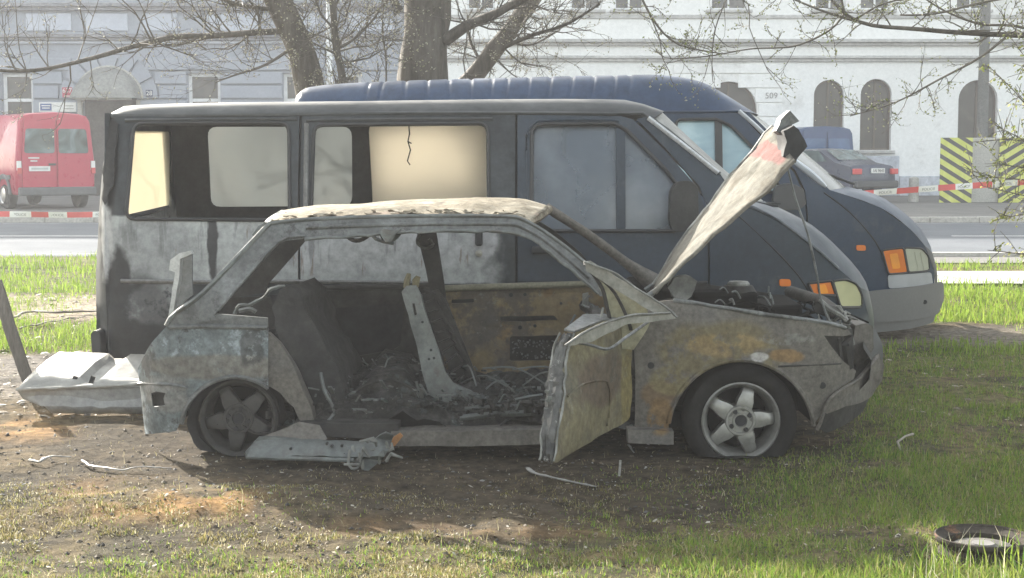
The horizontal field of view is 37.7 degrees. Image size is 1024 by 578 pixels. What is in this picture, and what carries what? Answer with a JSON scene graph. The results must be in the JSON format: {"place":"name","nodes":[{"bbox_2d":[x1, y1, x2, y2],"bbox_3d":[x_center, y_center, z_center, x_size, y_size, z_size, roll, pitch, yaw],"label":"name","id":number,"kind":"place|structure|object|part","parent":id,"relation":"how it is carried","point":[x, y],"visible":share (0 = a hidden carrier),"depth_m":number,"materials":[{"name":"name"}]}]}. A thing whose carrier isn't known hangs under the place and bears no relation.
{"place":"outdoors","nodes":[
{"label":"outdoors","id":0,"kind":"place"},
{"bbox_2d":[0,211,98,217],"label":"barrier tape","id":1,"kind":"object","parent":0,"point":[47,214],"visible":0.34,"depth_m":19.90,"materials":[{"name":"multicoloured"}]},
{"bbox_2d":[0,0,403,195],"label":"rusticated house","id":2,"kind":"structure","parent":0,"point":[269,84],"depth_m":47.46,"materials":[{"name":"grey stone"}]},
{"bbox_2d":[3,73,33,114],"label":"window","id":3,"kind":"structure","parent":2,"relation":"in","point":[10,80],"depth_m":47.82,"materials":[{"name":"grey glass"}]},
{"bbox_2d":[39,102,75,111],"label":"notice board","id":4,"kind":"object","parent":2,"relation":"attached to","point":[52,107],"visible":0.98,"depth_m":47.55,"materials":[{"name":"white paint"}]},
{"bbox_2d":[62,87,71,96],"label":"street number sign","id":5,"kind":"object","parent":2,"relation":"attached to","point":[64,89],"visible":0.73,"depth_m":47.51,"materials":[{"name":"metal"}]},
{"bbox_2d":[85,98,136,194],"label":"door","id":6,"kind":"structure","parent":2,"relation":"in","point":[95,110],"depth_m":47.99,"materials":[{"name":"grey wood"}]},
{"bbox_2d":[146,90,152,96],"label":"house number sign","id":7,"kind":"object","parent":2,"relation":"attached to","point":[149,93],"visible":0.99,"depth_m":47.51,"materials":[{"name":"white metal"}]},
{"bbox_2d":[189,73,220,102],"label":"window","id":8,"kind":"structure","parent":2,"relation":"in","point":[199,95],"depth_m":47.81,"materials":[{"name":"grey glass"}]},
{"bbox_2d":[284,73,295,101],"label":"window","id":9,"kind":"structure","parent":2,"relation":"in","point":[289,90],"depth_m":47.81,"materials":[{"name":"white glass"}]},
{"bbox_2d":[346,73,360,82],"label":"window","id":10,"kind":"structure","parent":2,"relation":"in","point":[358,78],"depth_m":47.76,"materials":[{"name":"grey glass"}]},
{"bbox_2d":[0,256,1023,577],"bbox_3d":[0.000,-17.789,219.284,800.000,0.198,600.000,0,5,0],"label":"ground","id":11,"kind":"structure","parent":0,"point":[106,430],"depth_m":6.75,"materials":[{"name":"soil"}]},
{"bbox_2d":[0,279,31,382],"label":"leaning plank","id":12,"kind":"object","parent":11,"relation":"on","point":[15,344],"visible":0.69,"depth_m":9.04,"materials":[{"name":"grey wood"}]},
{"bbox_2d":[28,455,71,462],"bbox_3d":[-2.201,0.808,7.160,0.202,0.025,0.067,-2,6,-26],"label":"metal strip","id":13,"kind":"object","parent":11,"relation":"on","point":[37,461],"visible":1,"depth_m":7.13,"materials":[{"name":"silver metal"}]},
{"bbox_2d":[19,316,84,328],"bbox_3d":[-4.004,0.285,13.086,0.029,0.034,0.903,2,5,20],"label":"fallen branch","id":14,"kind":"object","parent":11,"relation":"on","point":[49,321],"visible":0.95,"depth_m":13.03,"materials":[{"name":"brown wood"}]},
{"bbox_2d":[14,310,95,317],"bbox_3d":[-4.063,0.203,13.884,1.179,0.042,0.292,-4,6,-36],"label":"fallen branch","id":15,"kind":"object","parent":11,"relation":"on","point":[56,312],"visible":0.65,"depth_m":13.72,"materials":[{"name":"wood"}]},
{"bbox_2d":[0,287,142,417],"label":"path leaves","id":16,"kind":"object","parent":11,"relation":"on","point":[23,401],"visible":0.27,"depth_m":10.34,"materials":[{"name":"brown plant"}]},
{"bbox_2d":[16,352,144,413],"bbox_3d":[-2.399,0.548,8.736,0.840,0.313,0.435,0,5,0],"label":"torn off panel","id":17,"kind":"object","parent":11,"relation":"on","point":[78,383],"visible":0.88,"depth_m":8.59,"materials":[{"name":"white metal"}]},
{"bbox_2d":[81,460,171,470],"bbox_3d":[-1.845,0.825,7.000,0.504,0.022,0.160,2,5,20],"label":"metal strip","id":18,"kind":"object","parent":11,"relation":"on","point":[87,463],"visible":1,"depth_m":6.95,"materials":[{"name":"silver metal"}]},
{"bbox_2d":[0,0,403,148],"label":"bowed tree","id":19,"kind":"object","parent":11,"relation":"on","point":[304,69],"visible":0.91,"depth_m":14.19,"materials":[{"name":"brown plant"}]},
{"bbox_2d":[238,0,489,85],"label":"slender tree","id":20,"kind":"object","parent":11,"relation":"on","point":[333,24],"visible":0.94,"depth_m":14.03,"materials":[{"name":"brown plant"}]},
{"bbox_2d":[0,426,744,518],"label":"ash debris","id":21,"kind":"object","parent":11,"relation":"on","point":[366,481],"visible":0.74,"depth_m":6.92,"materials":[{"name":"grey"}]},
{"bbox_2d":[153,438,652,501],"bbox_3d":[-0.556,0.849,7.265,2.498,0.078,1.268,0,5,0],"label":"pale debris","id":22,"kind":"object","parent":11,"relation":"on","point":[405,476],"visible":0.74,"depth_m":7.12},
{"bbox_2d":[0,458,904,577],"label":"moss grass","id":23,"kind":"structure","parent":11,"relation":"on","point":[416,569],"depth_m":5.87,"materials":[{"name":"green plant"}]},
{"bbox_2d":[327,0,602,81],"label":"broad tree","id":24,"kind":"object","parent":11,"relation":"on","point":[436,26],"visible":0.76,"depth_m":14.92,"materials":[{"name":"brown plant"}]},
{"bbox_2d":[91,99,882,360],"bbox_3d":[-0.113,-0.321,10.014,5.003,1.841,2.133,0,5,0],"label":"burnt van","id":25,"kind":"object","parent":11,"relation":"on","point":[213,186],"visible":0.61,"depth_m":9.15,"materials":[{"name":"blue paint"}]},
{"bbox_3d":[-2.480,-0.418,10.097,0.059,1.470,1.950,0,5,0],"label":"rear door","id":26,"kind":"part","parent":25,"relation":"part of","materials":[{"name":"blue paint"}]},
{"bbox_3d":[-0.636,-0.322,9.167,1.308,1.494,0.174,0,5,0],"label":"sliding door","id":27,"kind":"part","parent":25,"relation":"part of","materials":[{"name":"blue paint"}]},
{"bbox_3d":[0.618,-0.338,9.161,1.168,1.462,0.183,0,5,0],"label":"front door","id":28,"kind":"part","parent":25,"relation":"part of","materials":[{"name":"blue paint"}]},
{"bbox_3d":[1.903,0.000,9.192,0.089,0.056,0.010,-2,5,-24],"label":"bulb window","id":29,"kind":"part","parent":25,"relation":"part of","materials":[{"name":"orange plastic"}]},
{"bbox_2d":[390,0,623,79],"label":"leaning tree","id":30,"kind":"object","parent":11,"relation":"on","point":[499,43],"visible":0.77,"depth_m":15.64,"materials":[{"name":"brown plant"}]},
{"bbox_2d":[137,110,883,470],"bbox_3d":[0.019,-0.007,7.572,3.818,1.792,2.518,0,5,0],"label":"burnt hatchback","id":31,"kind":"object","parent":11,"relation":"on","point":[555,370],"visible":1,"depth_m":7.39,"materials":[{"name":"grey metal"}]},
{"bbox_3d":[0.135,0.325,8.745,1.087,0.763,0.154,0,5,0],"label":"far door","id":32,"kind":"part","parent":31,"relation":"part of","materials":[{"name":"brown metal"}]},
{"bbox_3d":[0.430,0.299,6.767,0.433,0.830,1.029,2,6,25],"label":"front door","id":33,"kind":"part","parent":31,"relation":"part of","materials":[{"name":"metal"}]},
{"bbox_2d":[0,415,1022,574],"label":"soil clods","id":34,"kind":"object","parent":11,"relation":"on","point":[346,552],"visible":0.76,"depth_m":6.23,"materials":[{"name":"brown soil"}]},
{"bbox_2d":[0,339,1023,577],"bbox_3d":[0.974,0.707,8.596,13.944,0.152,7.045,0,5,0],"label":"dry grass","id":35,"kind":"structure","parent":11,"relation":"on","point":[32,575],"depth_m":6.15,"materials":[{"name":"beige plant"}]},
{"bbox_2d":[0,445,1023,573],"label":"dead leaves","id":36,"kind":"object","parent":11,"relation":"on","point":[424,518],"visible":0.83,"depth_m":5.98,"materials":[{"name":"brown plant"}]},
{"bbox_2d":[526,467,596,486],"bbox_3d":[0.206,0.871,6.904,0.390,0.046,0.084,4,6,37],"label":"metal strip","id":37,"kind":"object","parent":11,"relation":"on","point":[529,469],"visible":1,"depth_m":6.88,"materials":[{"name":"silver metal"}]},
{"bbox_2d":[295,75,943,331],"bbox_3d":[0.903,-0.739,12.879,5.412,2.153,2.110,0,5,0],"label":"dark van","id":38,"kind":"object","parent":11,"relation":"on","point":[882,244],"visible":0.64,"depth_m":12.10,"materials":[{"name":"blue paint"}]},
{"bbox_3d":[1.787,-0.591,12.082,1.178,1.685,0.174,0,5,0],"label":"front door","id":39,"kind":"part","parent":38,"relation":"part of","materials":[{"name":"blue paint"}]},
{"bbox_3d":[3.080,-0.224,12.063,0.104,0.126,0.011,-2,5,-19],"label":"bulb window","id":40,"kind":"part","parent":38,"relation":"part of","materials":[{"name":"orange plastic"}]},
{"bbox_2d":[618,460,621,475],"bbox_3d":[0.504,0.839,7.024,0.018,0.076,0.012,0,5,0],"label":"upright stub","id":41,"kind":"object","parent":11,"relation":"on","point":[619,469],"visible":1,"depth_m":7.02,"materials":[{"name":"metal"}]},
{"bbox_2d":[608,0,1023,133],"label":"budding tree","id":42,"kind":"object","parent":11,"relation":"on","point":[975,32],"visible":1,"depth_m":11.65,"materials":[{"name":"brown plant"}]},
{"bbox_2d":[897,433,913,448],"bbox_3d":[1.986,0.776,7.633,0.061,0.027,0.428,2,5,23],"label":"pale twig","id":43,"kind":"object","parent":11,"relation":"on","point":[902,438],"visible":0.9,"depth_m":7.70,"materials":[{"name":"beige wood"}]},
{"bbox_2d":[883,320,1021,426],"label":"path leaves","id":44,"kind":"object","parent":11,"relation":"on","point":[956,386],"visible":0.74,"depth_m":9.32,"materials":[{"name":"plant"}]},
{"bbox_2d":[889,523,1023,577],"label":"dry stalks","id":45,"kind":"object","parent":11,"relation":"on","point":[966,557],"visible":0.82,"depth_m":5.26,"materials":[{"name":"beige plant"}]},
{"bbox_2d":[932,252,1023,256],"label":"kerb","id":46,"kind":"structure","parent":11,"relation":"on","point":[964,254],"depth_m":20.50,"materials":[{"name":"concrete"}]},
{"bbox_2d":[934,524,1023,563],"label":"loose wheel","id":47,"kind":"object","parent":11,"relation":"on","point":[977,532],"visible":0.9,"depth_m":5.62,"materials":[{"name":"grey metal"}]},
{"bbox_2d":[958,30,1023,269],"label":"leafing shrub","id":48,"kind":"object","parent":11,"relation":"on","point":[997,162],"visible":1,"depth_m":11.15,"materials":[{"name":"green plant"}]},
{"bbox_2d":[0,287,1023,577],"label":"grass","id":49,"kind":"structure","parent":0,"point":[900,477],"depth_m":6.28,"materials":[{"name":"green plant"}]},
{"bbox_2d":[0,250,1023,354],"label":"verge grass","id":50,"kind":"structure","parent":0,"point":[948,288],"depth_m":14.72,"materials":[{"name":"green plant"}]},
{"bbox_2d":[0,224,1023,255],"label":"road","id":51,"kind":"structure","parent":0,"point":[46,239],"depth_m":24.90,"materials":[{"name":"grey asphalt"}]},
{"bbox_2d":[0,223,1023,223],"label":"road edge line","id":52,"kind":"object","parent":51,"relation":"on","point":[916,223],"depth_m":30.02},
{"bbox_2d":[0,195,1023,222],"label":"pavement","id":53,"kind":"structure","parent":0,"point":[928,209],"depth_m":35.04,"materials":[{"name":"grey concrete"}]},
{"bbox_2d":[0,112,96,208],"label":"red van","id":54,"kind":"object","parent":53,"relation":"on","point":[34,169],"visible":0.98,"depth_m":35.22,"materials":[{"name":"paint"}]},
{"bbox_3d":[-11.035,-3.171,34.972,0.795,1.590,0.047,-4,6,-37],"label":"rear door","id":55,"kind":"part","parent":54,"relation":"part of","materials":[{"name":"red paint"}]},
{"bbox_3d":[-10.360,-3.216,35.478,0.795,1.590,0.047,-4,6,-37],"label":"rear door","id":56,"kind":"part","parent":54,"relation":"part of","materials":[{"name":"red paint"}]},
{"bbox_2d":[326,2,332,84],"bbox_3d":[-3.797,-5.688,30.216,0.200,8.475,2.000,0,5,0],"label":"white lamp post","id":57,"kind":"object","parent":53,"relation":"on","point":[328,45],"depth_m":31.14,"materials":[{"name":"white metal"}]},
{"bbox_2d":[796,126,853,149],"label":"blue van","id":58,"kind":"object","parent":53,"relation":"on","point":[816,137],"visible":0.07,"depth_m":45.25,"materials":[{"name":"paint"}]},
{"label":"rear door","id":59,"kind":"part","parent":58,"relation":"part of","materials":[{"name":"blue paint"}]},
{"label":"rear door","id":60,"kind":"part","parent":58,"relation":"part of","materials":[{"name":"blue paint"}]},
{"bbox_2d":[803,148,898,196],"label":"dark saloon","id":61,"kind":"object","parent":53,"relation":"on","point":[861,171],"visible":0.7,"depth_m":40.06,"materials":[{"name":"paint"}]},
{"bbox_2d":[803,151,826,161],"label":"side window","id":62,"kind":"structure","parent":61,"relation":"in","point":[816,156],"depth_m":40.64,"materials":[{"name":"grey glass"}]},
{"bbox_2d":[827,150,869,159],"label":"rear window","id":63,"kind":"structure","parent":61,"relation":"in","point":[839,154],"depth_m":40.69,"materials":[{"name":"grey glass"}]},
{"bbox_2d":[908,177,918,201],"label":"bollard","id":64,"kind":"object","parent":53,"relation":"on","point":[913,182],"visible":0.91,"depth_m":40.81,"materials":[{"name":"concrete"}]},
{"bbox_2d":[939,138,1023,202],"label":"hazard barrier","id":65,"kind":"object","parent":53,"relation":"on","point":[953,156],"visible":0.89,"depth_m":40.35,"materials":[{"name":"concrete"}]},
{"bbox_2d":[976,0,990,137],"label":"dark lamp post","id":66,"kind":"object","parent":53,"relation":"on","point":[983,102],"visible":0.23,"depth_m":43.53,"materials":[{"name":"metal"}]},
{"bbox_2d":[447,0,1023,195],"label":"white house","id":67,"kind":"structure","parent":0,"point":[873,58],"depth_m":47.48,"materials":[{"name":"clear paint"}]},
{"bbox_2d":[467,0,494,8],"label":"window","id":68,"kind":"structure","parent":67,"relation":"in","point":[468,1],"depth_m":47.56,"materials":[{"name":"grey glass"}]},
{"bbox_2d":[571,0,600,8],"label":"window","id":69,"kind":"structure","parent":67,"relation":"in","point":[581,1],"depth_m":47.56,"materials":[{"name":"grey glass"}]},
{"bbox_2d":[615,0,642,8],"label":"window","id":70,"kind":"structure","parent":67,"relation":"in","point":[629,3],"depth_m":47.56,"materials":[{"name":"grey glass"}]},
{"bbox_2d":[711,0,745,8],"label":"window","id":71,"kind":"structure","parent":67,"relation":"in","point":[733,4],"depth_m":47.56,"materials":[{"name":"grey glass"}]},
{"bbox_2d":[715,82,755,112],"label":"window","id":72,"kind":"structure","parent":67,"relation":"in","point":[742,96],"depth_m":47.81,"materials":[{"name":"grey glass"}]},
{"bbox_2d":[813,80,842,126],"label":"window","id":73,"kind":"structure","parent":67,"relation":"in","point":[822,95],"depth_m":47.83,"materials":[{"name":"brown wood"}]},
{"bbox_2d":[816,0,844,8],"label":"window","id":74,"kind":"structure","parent":67,"relation":"in","point":[830,5],"depth_m":47.56,"materials":[{"name":"grey glass"}]},
{"bbox_2d":[860,79,889,149],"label":"window","id":75,"kind":"structure","parent":67,"relation":"in","point":[874,139],"depth_m":47.88,"materials":[{"name":"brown wood"}]},
{"bbox_2d":[860,0,889,8],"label":"window","id":76,"kind":"structure","parent":67,"relation":"in","point":[868,4],"depth_m":47.56,"materials":[{"name":"grey glass"}]},
{"bbox_2d":[957,0,980,8],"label":"window","id":77,"kind":"structure","parent":67,"relation":"in","point":[966,2],"depth_m":47.56,"materials":[{"name":"grey glass"}]},
{"bbox_2d":[958,80,995,137],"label":"window","id":78,"kind":"structure","parent":67,"relation":"in","point":[968,96],"depth_m":47.85,"materials":[{"name":"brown wood"}]},
{"bbox_2d":[865,180,1023,194],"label":"barrier tape","id":79,"kind":"object","parent":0,"point":[975,185],"visible":0.64,"depth_m":16.34,"materials":[{"name":"multicoloured"}]},
{"bbox_2d":[892,522,1023,577],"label":"tall grass","id":80,"kind":"structure","parent":0,"point":[1012,563],"depth_m":5.34,"materials":[{"name":"green plant"}]},
{"bbox_2d":[934,257,1023,262],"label":"pavement","id":81,"kind":"structure","parent":0,"point":[954,259],"depth_m":19.95,"materials":[{"name":"grey concrete"}]},
{"bbox_2d":[937,271,1023,282],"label":"path","id":82,"kind":"structure","parent":0,"point":[1003,275],"depth_m":17.51,"materials":[{"name":"concrete"}]}
]}

